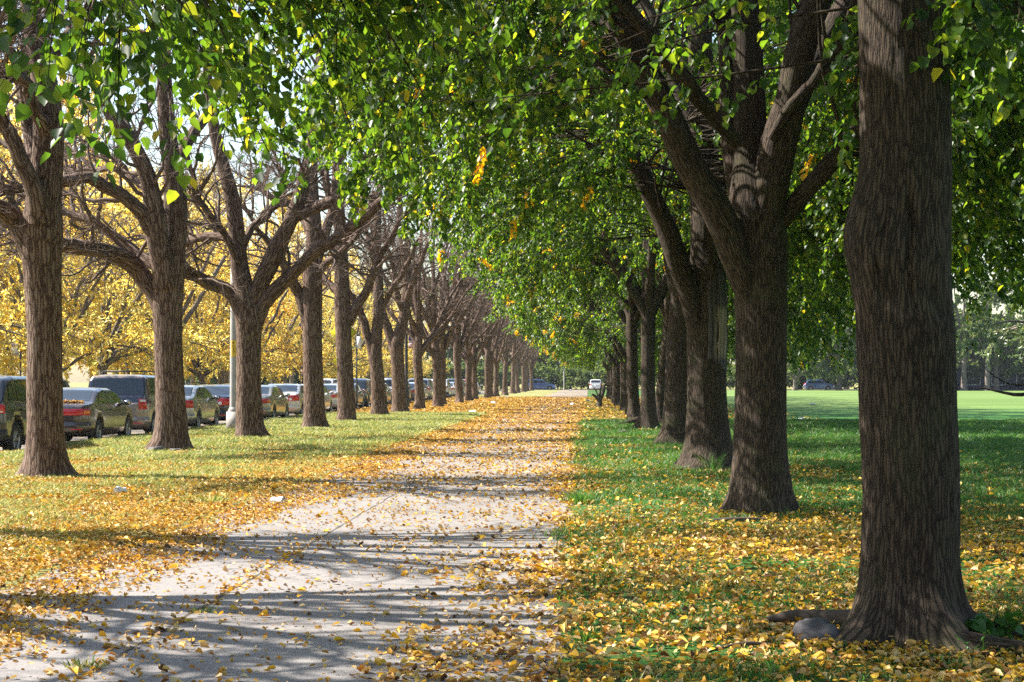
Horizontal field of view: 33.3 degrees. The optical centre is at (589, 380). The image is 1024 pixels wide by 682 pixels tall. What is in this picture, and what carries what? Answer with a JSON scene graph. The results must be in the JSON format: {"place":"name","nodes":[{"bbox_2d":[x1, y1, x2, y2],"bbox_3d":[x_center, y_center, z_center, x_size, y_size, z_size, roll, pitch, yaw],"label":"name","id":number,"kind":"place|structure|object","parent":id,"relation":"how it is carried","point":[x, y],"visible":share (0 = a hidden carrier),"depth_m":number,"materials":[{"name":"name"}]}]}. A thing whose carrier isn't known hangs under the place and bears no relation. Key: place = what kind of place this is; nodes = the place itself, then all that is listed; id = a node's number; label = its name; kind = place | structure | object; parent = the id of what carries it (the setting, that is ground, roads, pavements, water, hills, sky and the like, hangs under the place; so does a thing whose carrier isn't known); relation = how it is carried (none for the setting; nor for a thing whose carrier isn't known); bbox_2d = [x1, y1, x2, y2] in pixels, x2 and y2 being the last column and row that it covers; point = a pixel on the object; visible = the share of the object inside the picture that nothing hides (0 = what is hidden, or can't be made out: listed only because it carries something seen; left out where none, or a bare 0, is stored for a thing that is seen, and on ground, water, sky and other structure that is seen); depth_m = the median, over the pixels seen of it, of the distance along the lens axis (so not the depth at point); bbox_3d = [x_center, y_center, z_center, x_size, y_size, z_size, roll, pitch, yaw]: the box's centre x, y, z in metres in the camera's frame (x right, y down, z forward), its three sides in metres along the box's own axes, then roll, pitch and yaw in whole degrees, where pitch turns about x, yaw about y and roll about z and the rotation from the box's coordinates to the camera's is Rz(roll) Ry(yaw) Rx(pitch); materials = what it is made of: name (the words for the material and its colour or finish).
{"place":"outdoors","nodes":[
{"label":"outdoors","id":0,"kind":"place"},
{"bbox_2d":[0,391,484,450],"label":"street","id":1,"kind":"structure","parent":0,"point":[134,432],"depth_m":51.12,"materials":[{"name":"asphalt"}]},
{"bbox_2d":[0,375,26,450],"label":"parked car","id":2,"kind":"object","parent":1,"relation":"on","point":[13,418],"visible":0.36,"depth_m":36.24,"materials":[{"name":"black paint"}]},
{"bbox_2d":[63,387,132,440],"bbox_3d":[-13.215,0.900,44.308,2.206,1.447,4.932,0,0,0],"label":"parked car","id":3,"kind":"object","parent":1,"relation":"on","point":[97,413],"visible":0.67,"depth_m":43.10,"materials":[{"name":"brown paint"}]},
{"bbox_2d":[88,371,154,433],"bbox_3d":[-13.330,0.674,50.141,2.236,1.898,4.468,0,0,0],"label":"parked car","id":4,"kind":"object","parent":1,"relation":"on","point":[138,390],"visible":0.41,"depth_m":48.16,"materials":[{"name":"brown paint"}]},
{"bbox_2d":[143,382,219,430],"bbox_3d":[-13.270,0.836,55.491,2.196,1.575,4.668,0,0,0],"label":"parked car","id":5,"kind":"object","parent":1,"relation":"on","point":[202,405],"visible":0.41,"depth_m":54.64,"materials":[{"name":"grey paint"}]},
{"bbox_2d":[188,384,229,426],"bbox_3d":[-13.270,0.885,61.141,2.196,1.477,4.668,0,0,0],"label":"parked car","id":6,"kind":"object","parent":1,"relation":"on","point":[222,391],"visible":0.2,"depth_m":59.44,"materials":[{"name":"black paint"}]},
{"bbox_2d":[261,385,289,417],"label":"parked car","id":7,"kind":"object","parent":1,"relation":"on","point":[275,402],"visible":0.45,"depth_m":65.50,"materials":[{"name":"beige paint"}]},
{"bbox_2d":[264,384,303,417],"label":"parked car","id":8,"kind":"object","parent":1,"relation":"on","point":[295,398],"visible":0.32,"depth_m":72.18,"materials":[{"name":"beige paint"}]},
{"bbox_2d":[288,386,333,414],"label":"parked car","id":9,"kind":"object","parent":1,"relation":"on","point":[328,400],"visible":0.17,"depth_m":80.28,"materials":[{"name":"white paint"}]},
{"bbox_2d":[354,378,370,406],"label":"parked car","id":10,"kind":"object","parent":1,"relation":"on","point":[363,383],"visible":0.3,"depth_m":97.54,"materials":[{"name":"black paint"}]},
{"bbox_2d":[0,411,487,575],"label":"grass","id":11,"kind":"structure","parent":0,"point":[380,426],"depth_m":33.48,"materials":[{"name":"plant"}]},
{"bbox_2d":[0,390,587,681],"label":"path","id":12,"kind":"structure","parent":0,"point":[294,668],"depth_m":11.80,"materials":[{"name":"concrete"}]},
{"bbox_2d":[62,654,109,669],"bbox_3d":[-2.617,1.468,8.893,0.254,0.064,0.245,0,0,-31],"label":"grass tuft","id":13,"kind":"object","parent":12,"relation":"on","point":[85,664],"visible":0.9,"depth_m":8.88,"materials":[{"name":"plant"}]},
{"bbox_2d":[69,383,857,390],"bbox_3d":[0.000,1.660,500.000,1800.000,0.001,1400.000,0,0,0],"label":"ground","id":14,"kind":"structure","parent":0,"point":[78,384],"depth_m":667.22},
{"bbox_2d":[0,396,1023,681],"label":"fallen leaves","id":15,"kind":"object","parent":14,"relation":"on","point":[664,634],"visible":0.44,"depth_m":13.29,"materials":[{"name":"yellow plant"}]},
{"bbox_2d":[0,396,1023,681],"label":"fallen leaflets","id":16,"kind":"object","parent":14,"relation":"on","point":[8,564],"visible":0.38,"depth_m":16.03,"materials":[{"name":"plant"}]},
{"bbox_2d":[70,386,857,389],"bbox_3d":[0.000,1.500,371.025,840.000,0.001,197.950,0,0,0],"label":"park ground","id":17,"kind":"structure","parent":0,"point":[727,388],"depth_m":276.87,"materials":[{"name":"plant"}]},
{"bbox_2d":[429,357,465,378],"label":"shrub","id":18,"kind":"object","parent":17,"relation":"on","point":[451,368],"visible":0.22,"depth_m":274.96,"materials":[{"name":"green plant"}]},
{"bbox_2d":[477,362,510,389],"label":"shrub","id":19,"kind":"object","parent":17,"relation":"on","point":[481,375],"visible":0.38,"depth_m":274.45,"materials":[{"name":"green plant"}]},
{"bbox_2d":[508,358,557,389],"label":"shrub","id":20,"kind":"object","parent":17,"relation":"on","point":[538,370],"visible":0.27,"depth_m":275.11,"materials":[{"name":"green plant"}]},
{"bbox_2d":[539,364,577,388],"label":"shrub","id":21,"kind":"object","parent":17,"relation":"on","point":[557,383],"visible":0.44,"depth_m":277.85,"materials":[{"name":"green plant"}]},
{"bbox_2d":[559,366,604,389],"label":"shrub","id":22,"kind":"object","parent":17,"relation":"on","point":[573,377],"visible":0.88,"depth_m":274.08,"materials":[{"name":"green plant"}]},
{"bbox_2d":[579,360,606,389],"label":"shrub","id":23,"kind":"object","parent":17,"relation":"on","point":[602,370],"visible":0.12,"depth_m":274.50,"materials":[{"name":"green plant"}]},
{"bbox_2d":[811,360,857,389],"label":"shrub","id":24,"kind":"object","parent":17,"relation":"on","point":[848,376],"visible":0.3,"depth_m":274.35,"materials":[{"name":"green plant"}]},
{"bbox_2d":[0,390,1023,681],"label":"lawn","id":25,"kind":"structure","parent":0,"point":[844,404],"depth_m":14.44,"materials":[{"name":"plant"}]},
{"bbox_2d":[0,0,199,478],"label":"bare tree","id":26,"kind":"object","parent":25,"relation":"on","point":[35,228],"visible":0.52,"depth_m":25.77,"materials":[{"name":"brown plant"}]},
{"bbox_2d":[0,0,272,449],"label":"bare tree","id":27,"kind":"object","parent":25,"relation":"on","point":[164,230],"visible":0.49,"depth_m":35.70,"materials":[{"name":"brown plant"}]},
{"bbox_2d":[0,0,296,203],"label":"linden tree","id":28,"kind":"object","parent":25,"relation":"on","point":[104,83],"visible":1,"depth_m":7.06,"materials":[{"name":"green plant"}]},
{"bbox_2d":[226,269,236,429],"bbox_3d":[-10.292,-1.190,49.600,0.460,5.480,0.400,0,0,0],"label":"lamp pole","id":29,"kind":"object","parent":25,"relation":"on","point":[231,418],"visible":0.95,"depth_m":49.48,"materials":[{"name":"metal"}]},
{"bbox_2d":[62,9,439,437],"bbox_3d":[-8.454,-4.838,42.982,10.202,12.776,8.479,0,0,0],"label":"bare tree","id":30,"kind":"object","parent":25,"relation":"on","point":[249,300],"visible":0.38,"depth_m":43.16,"materials":[{"name":"brown plant"}]},
{"bbox_2d":[196,52,419,427],"bbox_3d":[-8.333,-4.603,51.736,7.292,12.306,6.812,0,0,0],"label":"bare tree","id":31,"kind":"object","parent":25,"relation":"on","point":[308,297],"visible":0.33,"depth_m":51.53,"materials":[{"name":"brown plant"}]},
{"bbox_2d":[266,101,428,420],"bbox_3d":[-8.598,-4.642,61.118,5.697,12.385,7.335,0,0,-19],"label":"bare tree","id":32,"kind":"object","parent":25,"relation":"on","point":[346,313],"visible":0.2,"depth_m":60.95,"materials":[{"name":"brown plant"}]},
{"bbox_2d":[356,334,360,408],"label":"street sign","id":33,"kind":"object","parent":25,"relation":"on","point":[358,342],"visible":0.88,"depth_m":86.96,"materials":[{"name":"metal"}]},
{"bbox_2d":[290,162,440,414],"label":"bare tree","id":34,"kind":"object","parent":25,"relation":"on","point":[373,336],"visible":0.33,"depth_m":70.37,"materials":[{"name":"brown plant"}]},
{"bbox_2d":[353,194,451,411],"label":"bare tree","id":35,"kind":"object","parent":25,"relation":"on","point":[395,338],"visible":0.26,"depth_m":77.92,"materials":[{"name":"brown plant"}]},
{"bbox_2d":[405,242,409,406],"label":"lamp post","id":36,"kind":"object","parent":25,"relation":"on","point":[406,369],"visible":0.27,"depth_m":91.93,"materials":[{"name":"metal"}]},
{"bbox_2d":[323,152,500,409],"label":"bare tree","id":37,"kind":"object","parent":25,"relation":"on","point":[414,332],"visible":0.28,"depth_m":86.59,"materials":[{"name":"brown plant"}]},
{"bbox_2d":[345,211,496,405],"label":"bare tree","id":38,"kind":"object","parent":25,"relation":"on","point":[434,350],"visible":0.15,"depth_m":94.85,"materials":[{"name":"brown plant"}]},
{"bbox_2d":[381,204,498,402],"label":"bare tree","id":39,"kind":"object","parent":25,"relation":"on","point":[459,340],"visible":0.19,"depth_m":111.40,"materials":[{"name":"brown plant"}]},
{"bbox_2d":[388,197,496,403],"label":"bare tree","id":40,"kind":"object","parent":25,"relation":"on","point":[444,343],"visible":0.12,"depth_m":102.26,"materials":[{"name":"brown plant"}]},
{"bbox_2d":[424,243,511,400],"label":"bare tree","id":41,"kind":"object","parent":25,"relation":"on","point":[465,356],"visible":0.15,"depth_m":120.77,"materials":[{"name":"brown plant"}]},
{"bbox_2d":[430,249,512,398],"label":"bare tree","id":42,"kind":"object","parent":25,"relation":"on","point":[475,349],"visible":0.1,"depth_m":131.24,"materials":[{"name":"brown plant"}]},
{"bbox_2d":[453,279,512,396],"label":"bare tree","id":43,"kind":"object","parent":25,"relation":"on","point":[491,368],"visible":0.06,"depth_m":149.72,"materials":[{"name":"brown plant"}]},
{"bbox_2d":[464,265,507,397],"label":"bare tree","id":44,"kind":"object","parent":25,"relation":"on","point":[489,352],"visible":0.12,"depth_m":140.86,"materials":[{"name":"brown plant"}]},
{"bbox_2d":[477,285,529,394],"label":"bare tree","id":45,"kind":"object","parent":25,"relation":"on","point":[506,365],"visible":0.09,"depth_m":169.32,"materials":[{"name":"brown plant"}]},
{"bbox_2d":[477,286,530,395],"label":"bare tree","id":46,"kind":"object","parent":25,"relation":"on","point":[497,356],"visible":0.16,"depth_m":159.32,"materials":[{"name":"brown plant"}]},
{"bbox_2d":[492,299,532,393],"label":"bare tree","id":47,"kind":"object","parent":25,"relation":"on","point":[513,375],"visible":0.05,"depth_m":191.82,"materials":[{"name":"brown plant"}]},
{"bbox_2d":[494,332,538,392],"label":"bare tree","id":48,"kind":"object","parent":25,"relation":"on","point":[518,367],"visible":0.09,"depth_m":201.46,"materials":[{"name":"brown plant"}]},
{"bbox_2d":[558,490,603,504],"bbox_3d":[-0.077,1.410,20.775,0.689,0.180,0.664,0,0,-42],"label":"grass tuft","id":49,"kind":"object","parent":25,"relation":"on","point":[580,497],"visible":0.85,"depth_m":20.73,"materials":[{"name":"plant"}]},
{"bbox_2d":[507,205,656,402],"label":"linden tree","id":50,"kind":"object","parent":25,"relation":"on","point":[602,348],"visible":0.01,"depth_m":108.92,"materials":[{"name":"green plant"}]},
{"bbox_2d":[142,0,1023,658],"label":"linden tree","id":51,"kind":"object","parent":25,"relation":"on","point":[912,54],"visible":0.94,"depth_m":9.69,"materials":[{"name":"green plant"}]},
{"bbox_2d":[562,624,608,643],"bbox_3d":[-0.027,1.451,9.775,0.296,0.097,0.306,0,0,-36],"label":"grass tuft","id":52,"kind":"object","parent":25,"relation":"on","point":[584,637],"visible":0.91,"depth_m":9.77,"materials":[{"name":"plant"}]},
{"bbox_2d":[530,304,640,398],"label":"linden tree","id":53,"kind":"object","parent":25,"relation":"on","point":[608,382],"depth_m":136.81,"materials":[{"name":"green plant"}]},
{"bbox_2d":[527,310,657,380],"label":"linden tree","id":54,"kind":"object","parent":25,"relation":"on","point":[594,362],"visible":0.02,"depth_m":117.45,"materials":[{"name":"green plant"}]},
{"bbox_2d":[531,335,657,399],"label":"linden tree","id":55,"kind":"object","parent":25,"relation":"on","point":[607,365],"visible":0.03,"depth_m":127.85,"materials":[{"name":"green plant"}]},
{"bbox_2d":[183,0,1023,515],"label":"linden tree","id":56,"kind":"object","parent":25,"relation":"on","point":[751,218],"visible":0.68,"depth_m":19.01,"materials":[{"name":"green plant"}]},
{"bbox_2d":[479,44,735,414],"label":"linden tree","id":57,"kind":"object","parent":25,"relation":"on","point":[574,337],"visible":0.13,"depth_m":73.28,"materials":[{"name":"green plant"}]},
{"bbox_2d":[483,132,734,410],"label":"linden tree","id":58,"kind":"object","parent":25,"relation":"on","point":[623,382],"visible":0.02,"depth_m":82.78,"materials":[{"name":"green plant"}]},
{"bbox_2d":[496,277,734,405],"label":"linden tree","id":59,"kind":"object","parent":25,"relation":"on","point":[542,325],"visible":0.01,"depth_m":90.81,"materials":[{"name":"green plant"}]},
{"bbox_2d":[504,208,728,404],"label":"linden tree","id":60,"kind":"object","parent":25,"relation":"on","point":[615,362],"visible":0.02,"depth_m":99.81,"materials":[{"name":"green plant"}]},
{"bbox_2d":[447,20,803,419],"bbox_3d":[1.270,-6.871,62.959,13.455,16.843,11.978,0,0,0],"label":"linden tree","id":61,"kind":"object","parent":25,"relation":"on","point":[629,307],"visible":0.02,"depth_m":62.81,"materials":[{"name":"green plant"}]},
{"bbox_2d":[439,0,846,428],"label":"linden tree","id":62,"kind":"object","parent":25,"relation":"on","point":[648,299],"visible":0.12,"depth_m":50.74,"materials":[{"name":"green plant"}]},
{"bbox_2d":[457,0,849,423],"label":"linden tree","id":63,"kind":"object","parent":25,"relation":"on","point":[601,277],"visible":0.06,"depth_m":54.49,"materials":[{"name":"green plant"}]},
{"bbox_2d":[314,0,1023,469],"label":"linden tree","id":64,"kind":"object","parent":25,"relation":"on","point":[698,276],"visible":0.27,"depth_m":28.17,"materials":[{"name":"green plant"}]},
{"bbox_2d":[393,0,959,444],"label":"linden tree","id":65,"kind":"object","parent":25,"relation":"on","point":[565,246],"visible":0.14,"depth_m":38.21,"materials":[{"name":"green plant"}]},
{"bbox_2d":[683,451,730,469],"bbox_3d":[1.872,1.293,27.734,0.864,0.414,1.059,0,0,0],"label":"grass tuft","id":66,"kind":"object","parent":25,"relation":"on","point":[712,466],"visible":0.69,"depth_m":27.65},
{"bbox_2d":[767,609,850,627],"bbox_3d":[1.389,1.412,10.233,0.665,0.127,0.116,0,0,27],"label":"surface root","id":67,"kind":"object","parent":25,"relation":"on","point":[841,615],"visible":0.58,"depth_m":10.22,"materials":[{"name":"brown wood"}]},
{"bbox_2d":[787,326,844,389],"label":"green tree","id":68,"kind":"object","parent":25,"relation":"on","point":[820,370],"visible":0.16,"depth_m":251.16,"materials":[{"name":"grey plant"}]},
{"bbox_2d":[792,617,840,644],"bbox_3d":[1.298,1.443,9.713,0.289,0.189,0.206,0,0,0],"label":"rock","id":69,"kind":"object","parent":25,"relation":"on","point":[816,627],"visible":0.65,"depth_m":9.66,"materials":[{"name":"grey stone"}]},
{"bbox_2d":[805,308,857,389],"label":"green tree","id":70,"kind":"object","parent":25,"relation":"on","point":[844,363],"visible":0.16,"depth_m":249.81,"materials":[{"name":"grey plant"}]},
{"bbox_2d":[955,315,984,390],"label":"pale trunk tree","id":71,"kind":"object","parent":25,"relation":"on","point":[963,375],"visible":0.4,"depth_m":246.52,"materials":[{"name":"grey plant"}]},
{"bbox_2d":[952,277,1014,383],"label":"green tree","id":72,"kind":"object","parent":25,"relation":"on","point":[972,356],"visible":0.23,"depth_m":247.72,"materials":[{"name":"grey plant"}]},
{"bbox_2d":[956,366,1023,389],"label":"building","id":73,"kind":"structure","parent":25,"relation":"on","point":[978,383],"depth_m":252.00,"materials":[{"name":"concrete"}]},
{"bbox_2d":[956,204,1023,396],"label":"oak tree","id":74,"kind":"object","parent":25,"relation":"on","point":[974,343],"visible":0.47,"depth_m":60.50,"materials":[{"name":"green plant"}]},
{"bbox_2d":[968,315,1014,390],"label":"pale trunk tree","id":75,"kind":"object","parent":25,"relation":"on","point":[982,341],"visible":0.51,"depth_m":245.61,"materials":[{"name":"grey plant"}]},
{"bbox_2d":[960,309,1023,380],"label":"green tree","id":76,"kind":"object","parent":25,"relation":"on","point":[1008,372],"visible":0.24,"depth_m":249.79,"materials":[{"name":"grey plant"}]},
{"bbox_2d":[961,629,1023,657],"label":"surface root","id":77,"kind":"object","parent":25,"relation":"on","point":[976,640],"visible":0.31,"depth_m":9.25,"materials":[{"name":"brown plant"}]},
{"bbox_2d":[964,609,1023,638],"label":"weed","id":78,"kind":"object","parent":25,"relation":"on","point":[981,622],"visible":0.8,"depth_m":9.62,"materials":[{"name":"green plant"}]},
{"bbox_2d":[980,320,1019,390],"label":"pale trunk tree","id":79,"kind":"object","parent":25,"relation":"on","point":[996,380],"visible":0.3,"depth_m":248.67,"materials":[{"name":"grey plant"}]},
{"bbox_2d":[0,0,1023,382],"label":"sky","id":80,"kind":"structure","parent":0,"point":[77,377],"materials":[{"name":"white"}]},
{"label":"cross street","id":81,"kind":"structure","parent":0,"visible":0},
{"bbox_2d":[528,379,555,389],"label":"parked car","id":82,"kind":"object","parent":81,"relation":"on","point":[540,384],"visible":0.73,"depth_m":265.09,"materials":[{"name":"blue paint"}]},
{"bbox_2d":[803,380,834,389],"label":"parked car","id":83,"kind":"object","parent":81,"relation":"on","point":[813,384],"visible":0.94,"depth_m":265.12,"materials":[{"name":"blue paint"}]},
{"label":"far lawn","id":84,"kind":"structure","parent":0,"visible":0},
{"bbox_2d":[0,93,26,371],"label":"yellow tree","id":85,"kind":"object","parent":84,"relation":"on","point":[21,316],"visible":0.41,"depth_m":56.39,"materials":[{"name":"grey plant"}]},
{"bbox_2d":[0,48,111,310],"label":"yellow tree","id":86,"kind":"object","parent":84,"relation":"on","point":[65,120],"visible":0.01,"depth_m":117.08,"materials":[{"name":"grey plant"}]},
{"bbox_2d":[0,107,117,380],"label":"yellow tree","id":87,"kind":"object","parent":84,"relation":"on","point":[76,337],"visible":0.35,"depth_m":66.60,"materials":[{"name":"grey plant"}]},
{"bbox_2d":[0,148,142,373],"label":"yellow tree","id":88,"kind":"object","parent":84,"relation":"on","point":[116,318],"visible":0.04,"depth_m":97.38,"materials":[{"name":"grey plant"}]},
{"bbox_2d":[1,138,163,373],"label":"yellow tree","id":89,"kind":"object","parent":84,"relation":"on","point":[118,211],"visible":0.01,"depth_m":110.92,"materials":[{"name":"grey plant"}]},
{"bbox_2d":[0,173,183,382],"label":"yellow tree","id":90,"kind":"object","parent":84,"relation":"on","point":[95,296],"visible":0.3,"depth_m":76.28,"materials":[{"name":"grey plant"}]},
{"bbox_2d":[0,189,229,374],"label":"yellow tree","id":91,"kind":"object","parent":84,"relation":"on","point":[127,320],"visible":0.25,"depth_m":87.67,"materials":[{"name":"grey plant"}]},
{"bbox_2d":[67,150,236,373],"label":"yellow tree","id":92,"kind":"object","parent":84,"relation":"on","point":[127,369],"visible":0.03,"depth_m":121.06,"materials":[{"name":"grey plant"}]},
{"bbox_2d":[83,222,251,380],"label":"yellow tree","id":93,"kind":"object","parent":84,"relation":"on","point":[90,374],"visible":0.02,"depth_m":136.56,"materials":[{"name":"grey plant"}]},
{"bbox_2d":[62,172,290,374],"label":"yellow tree","id":94,"kind":"object","parent":84,"relation":"on","point":[190,313],"visible":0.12,"depth_m":98.64,"materials":[{"name":"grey plant"}]},
{"bbox_2d":[111,242,302,384],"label":"yellow tree","id":95,"kind":"object","parent":84,"relation":"on","point":[218,317],"visible":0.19,"depth_m":109.22,"materials":[{"name":"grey plant"}]},
{"bbox_2d":[127,199,303,383],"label":"yellow tree","id":96,"kind":"object","parent":84,"relation":"on","point":[220,379],"visible":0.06,"depth_m":145.75,"materials":[{"name":"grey plant"}]},
{"bbox_2d":[183,228,329,381],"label":"yellow tree","id":97,"kind":"object","parent":84,"relation":"on","point":[275,308],"visible":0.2,"depth_m":121.29,"materials":[{"name":"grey plant"}]},
{"bbox_2d":[195,210,322,372],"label":"yellow tree","id":98,"kind":"object","parent":84,"relation":"on","point":[268,231],"visible":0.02,"depth_m":170.28,"materials":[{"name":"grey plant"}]},
{"bbox_2d":[202,256,359,382],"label":"yellow tree","id":99,"kind":"object","parent":84,"relation":"on","point":[324,352],"visible":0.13,"depth_m":133.26,"materials":[{"name":"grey plant"}]},
{"bbox_2d":[225,287,371,381],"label":"yellow tree","id":100,"kind":"object","parent":84,"relation":"on","point":[329,365],"visible":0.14,"depth_m":146.56,"materials":[{"name":"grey plant"}]},
{"bbox_2d":[267,279,390,379],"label":"yellow tree","id":101,"kind":"object","parent":84,"relation":"on","point":[386,365],"visible":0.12,"depth_m":160.45,"materials":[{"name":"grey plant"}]},
{"bbox_2d":[285,281,428,378],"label":"yellow tree","id":102,"kind":"object","parent":84,"relation":"on","point":[363,340],"visible":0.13,"depth_m":174.15,"materials":[{"name":"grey plant"}]},
{"bbox_2d":[325,305,432,379],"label":"yellow tree","id":103,"kind":"object","parent":84,"relation":"on","point":[385,356],"visible":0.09,"depth_m":191.00,"materials":[{"name":"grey plant"}]},
{"bbox_2d":[332,291,429,377],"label":"yellow tree","id":104,"kind":"object","parent":84,"relation":"on","point":[385,344],"visible":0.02,"depth_m":211.87,"materials":[{"name":"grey plant"}]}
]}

